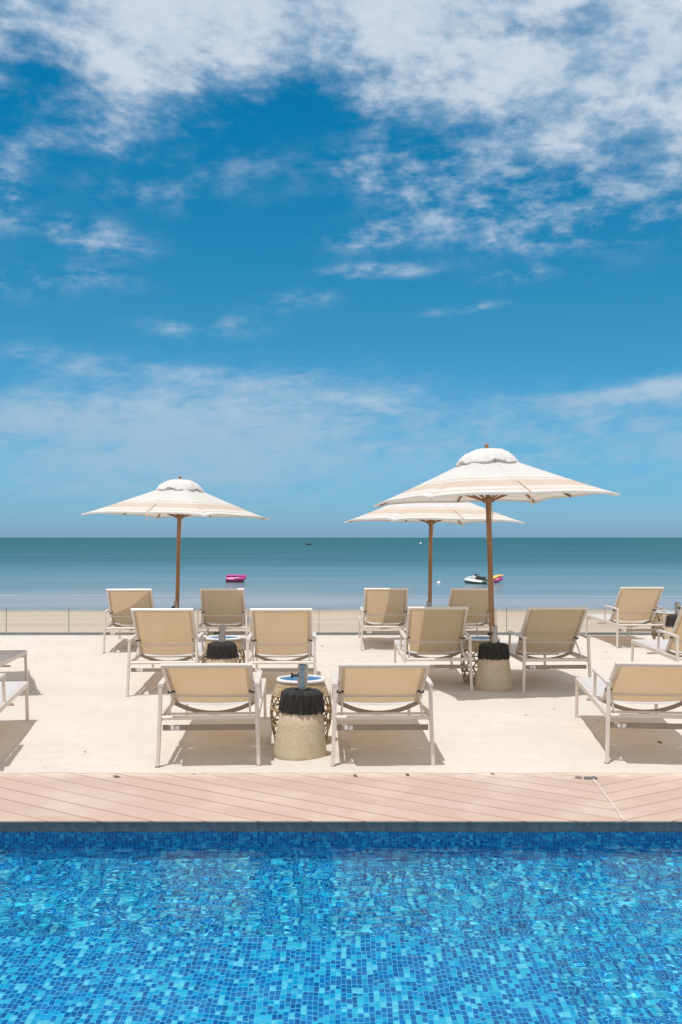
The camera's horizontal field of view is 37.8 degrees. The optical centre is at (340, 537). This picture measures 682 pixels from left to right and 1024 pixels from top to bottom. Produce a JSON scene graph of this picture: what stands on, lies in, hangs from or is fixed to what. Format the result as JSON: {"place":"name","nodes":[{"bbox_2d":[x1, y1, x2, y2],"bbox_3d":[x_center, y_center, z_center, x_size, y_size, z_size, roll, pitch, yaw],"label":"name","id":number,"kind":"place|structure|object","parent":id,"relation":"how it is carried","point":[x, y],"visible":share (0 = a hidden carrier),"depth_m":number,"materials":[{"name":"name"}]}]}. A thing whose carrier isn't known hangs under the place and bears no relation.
{"place":"outdoors","nodes":[
{"label":"outdoors","id":0,"kind":"place"},
{"bbox_2d":[0,608,674,631],"bbox_3d":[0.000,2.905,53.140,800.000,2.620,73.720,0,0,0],"label":"beach","id":1,"kind":"structure","parent":0,"point":[335,620],"depth_m":40.81,"materials":[{"name":"beige sand"}]},
{"bbox_2d":[0,831,681,1023],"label":"pool water","id":2,"kind":"structure","parent":0,"point":[347,927],"depth_m":4.31,"materials":[{"name":"blue liquid"}]},
{"bbox_2d":[0,635,681,773],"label":"sand","id":3,"kind":"structure","parent":0,"point":[80,703],"depth_m":8.45,"materials":[{"name":"beige sand"}]},
{"bbox_2d":[0,650,27,680],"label":"sun lounger","id":4,"kind":"object","parent":3,"relation":"on","point":[11,655],"visible":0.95,"depth_m":10.67,"materials":[{"name":"beige metal"}]},
{"bbox_2d":[0,673,28,721],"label":"sun lounger","id":5,"kind":"object","parent":3,"relation":"on","point":[10,691],"visible":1,"depth_m":8.11,"materials":[{"name":"beige metal"}]},
{"bbox_2d":[103,589,158,652],"bbox_3d":[-3.022,1.154,14.674,0.732,0.892,1.876,0,0,-6],"label":"sun lounger","id":6,"kind":"object","parent":3,"relation":"on","point":[122,603],"visible":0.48,"depth_m":13.91,"materials":[{"name":"beige fabric"}]},
{"bbox_2d":[125,608,206,696],"bbox_3d":[-1.836,1.154,10.878,0.732,0.892,1.876,0,0,-3],"label":"sun lounger","id":7,"kind":"object","parent":3,"relation":"on","point":[165,632],"visible":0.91,"depth_m":10.17,"materials":[{"name":"beige fabric"}]},
{"bbox_2d":[171,601,177,607],"bbox_3d":[-2.385,1.264,14.400,0.388,0.680,0.388,0,0,30],"label":"umbrella base","id":8,"kind":"object","parent":3,"relation":"on","point":[175,604],"visible":0.08,"depth_m":14.37,"materials":[{"name":"metal"}]},
{"bbox_2d":[81,476,269,607],"bbox_3d":[-2.340,0.188,14.400,1.962,2.165,1.963,0,0,21],"label":"beach umbrella","id":9,"kind":"object","parent":8,"relation":"on","point":[179,499],"visible":0.98,"depth_m":14.00,"materials":[{"name":"fabric"}]},
{"bbox_2d":[155,663,266,767],"bbox_3d":[-0.964,1.229,7.774,0.732,0.742,1.984,0,0,-3],"label":"sun lounger","id":10,"kind":"object","parent":3,"relation":"on","point":[187,684],"visible":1,"depth_m":7.01,"materials":[{"name":"beige fabric"}]},
{"bbox_2d":[206,625,237,662],"bbox_3d":[-1.255,1.264,10.500,0.388,0.680,0.388,0,0,-20],"label":"umbrella base","id":11,"kind":"object","parent":3,"relation":"on","point":[221,650],"visible":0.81,"depth_m":10.39,"materials":[{"name":"fabric"}]},
{"bbox_2d":[201,635,245,662],"bbox_3d":[-1.300,1.343,11.000,0.490,0.490,0.490,0,0,-11],"label":"side table","id":12,"kind":"object","parent":3,"relation":"on","point":[232,638],"visible":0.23,"depth_m":10.91,"materials":[{"name":"wicker"}]},
{"bbox_2d":[196,588,251,647],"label":"sun lounger","id":13,"kind":"object","parent":3,"relation":"on","point":[222,605],"visible":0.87,"depth_m":14.06,"materials":[{"name":"beige fabric"}]},
{"bbox_2d":[246,608,316,674],"bbox_3d":[-0.628,1.154,10.878,0.732,0.892,1.876,0,0,-2],"label":"sun lounger","id":14,"kind":"object","parent":3,"relation":"on","point":[281,632],"visible":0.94,"depth_m":10.17,"materials":[{"name":"beige fabric"}]},
{"bbox_2d":[273,664,326,760],"bbox_3d":[-0.288,1.264,7.240,0.388,0.680,0.388,2,0,0],"label":"umbrella base","id":15,"kind":"object","parent":3,"relation":"on","point":[300,733],"visible":0.96,"depth_m":7.10,"materials":[{"name":"beige"}]},
{"bbox_2d":[270,675,331,740],"bbox_3d":[-0.315,1.343,7.800,0.490,0.490,0.490,0,0,0],"label":"side table","id":16,"kind":"object","parent":3,"relation":"on","point":[288,681],"visible":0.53,"depth_m":7.71,"materials":[{"name":"wicker"}]},
{"bbox_2d":[0,608,663,634],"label":"glass railing","id":17,"kind":"object","parent":3,"relation":"on","point":[317,633],"visible":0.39,"depth_m":16.27,"materials":[{"name":"glass"}]},
{"bbox_2d":[330,663,434,766],"bbox_3d":[0.275,1.229,7.775,0.732,0.742,1.984,0,0,-1],"label":"sun lounger","id":18,"kind":"object","parent":3,"relation":"on","point":[377,683],"visible":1,"depth_m":7.00,"materials":[{"name":"beige fabric"}]},
{"bbox_2d":[359,588,407,650],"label":"sun lounger","id":19,"kind":"object","parent":3,"relation":"on","point":[385,608],"visible":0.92,"depth_m":14.18,"materials":[{"name":"beige fabric"}]},
{"bbox_2d":[394,607,472,691],"bbox_3d":[0.995,1.154,11.129,0.732,0.892,1.876,0,0,0],"label":"sun lounger","id":20,"kind":"object","parent":3,"relation":"on","point":[435,631],"visible":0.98,"depth_m":10.43,"materials":[{"name":"beige fabric"}]},
{"bbox_2d":[448,588,497,636],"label":"sun lounger","id":21,"kind":"object","parent":3,"relation":"on","point":[475,601],"visible":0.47,"depth_m":14.13,"materials":[{"name":"beige fabric"}]},
{"bbox_2d":[460,636,499,684],"bbox_3d":[1.555,1.343,10.930,0.490,0.490,0.490,0,0,-22],"label":"side table","id":22,"kind":"object","parent":3,"relation":"on","point":[476,641],"visible":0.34,"depth_m":10.81,"materials":[{"name":"wicker"}]},
{"bbox_2d":[475,626,512,691],"bbox_3d":[1.600,1.264,10.420,0.388,0.680,0.388,0,0,-40],"label":"umbrella base","id":23,"kind":"object","parent":3,"relation":"on","point":[493,671],"visible":0.98,"depth_m":10.28,"materials":[{"name":"wicker"}]},
{"bbox_2d":[374,444,619,642],"bbox_3d":[1.541,0.098,10.420,1.962,2.165,1.963,0,0,-13],"label":"beach umbrella","id":24,"kind":"object","parent":23,"relation":"on","point":[487,475],"visible":0.98,"depth_m":10.01,"materials":[{"name":"white fabric"}]},
{"bbox_2d":[500,607,591,692],"bbox_3d":[2.169,1.154,11.098,0.732,0.892,1.876,0,0,-3],"label":"sun lounger","id":25,"kind":"object","parent":3,"relation":"on","point":[545,631],"visible":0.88,"depth_m":10.38,"materials":[{"name":"beige fabric"}]},
{"bbox_2d":[585,587,665,647],"bbox_3d":[4.310,1.154,15.179,0.732,0.892,1.876,0,0,0],"label":"sun lounger","id":26,"kind":"object","parent":3,"relation":"on","point":[636,604],"visible":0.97,"depth_m":14.49,"materials":[{"name":"beige fabric"}]},
{"bbox_2d":[575,662,681,763],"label":"sun lounger","id":27,"kind":"object","parent":3,"relation":"on","point":[655,683],"visible":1,"depth_m":7.15,"materials":[{"name":"beige fabric"}]},
{"bbox_2d":[631,606,681,661],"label":"sun lounger","id":28,"kind":"object","parent":3,"relation":"on","point":[671,646],"visible":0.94,"depth_m":10.80,"materials":[{"name":"beige metal"}]},
{"bbox_2d":[651,611,674,638],"bbox_3d":[4.860,1.343,14.780,0.490,0.490,0.490,0,0,-33],"label":"side table","id":29,"kind":"object","parent":3,"relation":"on","point":[659,615],"visible":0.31,"depth_m":14.69,"materials":[{"name":"wicker"}]},
{"bbox_2d":[664,602,680,638],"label":"umbrella base","id":30,"kind":"object","parent":3,"relation":"on","point":[670,622],"visible":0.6,"depth_m":14.15,"materials":[{"name":"metal"}]},
{"bbox_3d":[1.275,1.264,14.400,0.388,0.680,0.388,0,0,10],"label":"umbrella base","id":31,"kind":"object","parent":3,"relation":"on","visible":0},
{"bbox_2d":[344,502,524,601],"bbox_3d":[1.299,0.268,14.400,1.962,2.165,1.962,0,0,-19],"label":"beach umbrella","id":32,"kind":"object","parent":31,"relation":"on","point":[462,513],"visible":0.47,"depth_m":13.82,"materials":[{"name":"fabric"}]},
{"bbox_2d":[0,538,681,609],"bbox_3d":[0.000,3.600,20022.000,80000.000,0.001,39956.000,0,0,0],"label":"sea","id":33,"kind":"structure","parent":0,"point":[86,573],"depth_m":112.35,"materials":[{"name":"liquid"}]},
{"bbox_2d":[225,574,246,582],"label":"inflatable raft","id":34,"kind":"object","parent":33,"relation":"on","point":[234,578],"visible":0.95,"depth_m":79.78,"materials":[{"name":"pink plastic"}]},
{"bbox_2d":[464,574,493,583],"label":"jet ski","id":35,"kind":"object","parent":33,"relation":"on","point":[474,579],"visible":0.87,"depth_m":77.57,"materials":[{"name":"white plastic"}]},
{"bbox_2d":[493,575,502,582],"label":"towable tube","id":36,"kind":"object","parent":33,"relation":"on","point":[497,578],"visible":0.76,"depth_m":78.78,"materials":[{"name":"pink plastic"}]},
{"bbox_2d":[0,772,681,821],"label":"pool deck","id":37,"kind":"structure","parent":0,"point":[300,797],"depth_m":6.13,"materials":[{"name":"beige wood"}]},
{"bbox_2d":[575,776,597,778],"bbox_3d":[1.626,1.591,6.604,0.144,0.017,0.035,0,0,8],"label":"metal bracket","id":38,"kind":"object","parent":37,"relation":"on","point":[589,777],"visible":1,"depth_m":6.59,"materials":[{"name":"metal"}]},
{"bbox_2d":[592,779,625,820],"bbox_3d":[1.636,1.597,6.110,0.021,0.004,0.983,0,0,4],"label":"deck joint","id":39,"kind":"object","parent":37,"relation":"on","point":[610,801],"visible":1,"depth_m":6.04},
{"bbox_2d":[0,822,681,831],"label":"pool basin","id":40,"kind":"object","parent":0,"point":[339,826],"depth_m":5.72,"materials":[{"name":"tile"}]},
{"bbox_2d":[0,0,681,537],"label":"sky","id":41,"kind":"structure","parent":0,"point":[297,263],"materials":[{"name":"blue"}]},
{"bbox_2d":[35,651,661,776],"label":"leaf litter","id":42,"kind":"object","parent":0,"point":[356,775],"visible":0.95,"depth_m":6.69,"materials":[{"name":"brown plant"}]}
]}

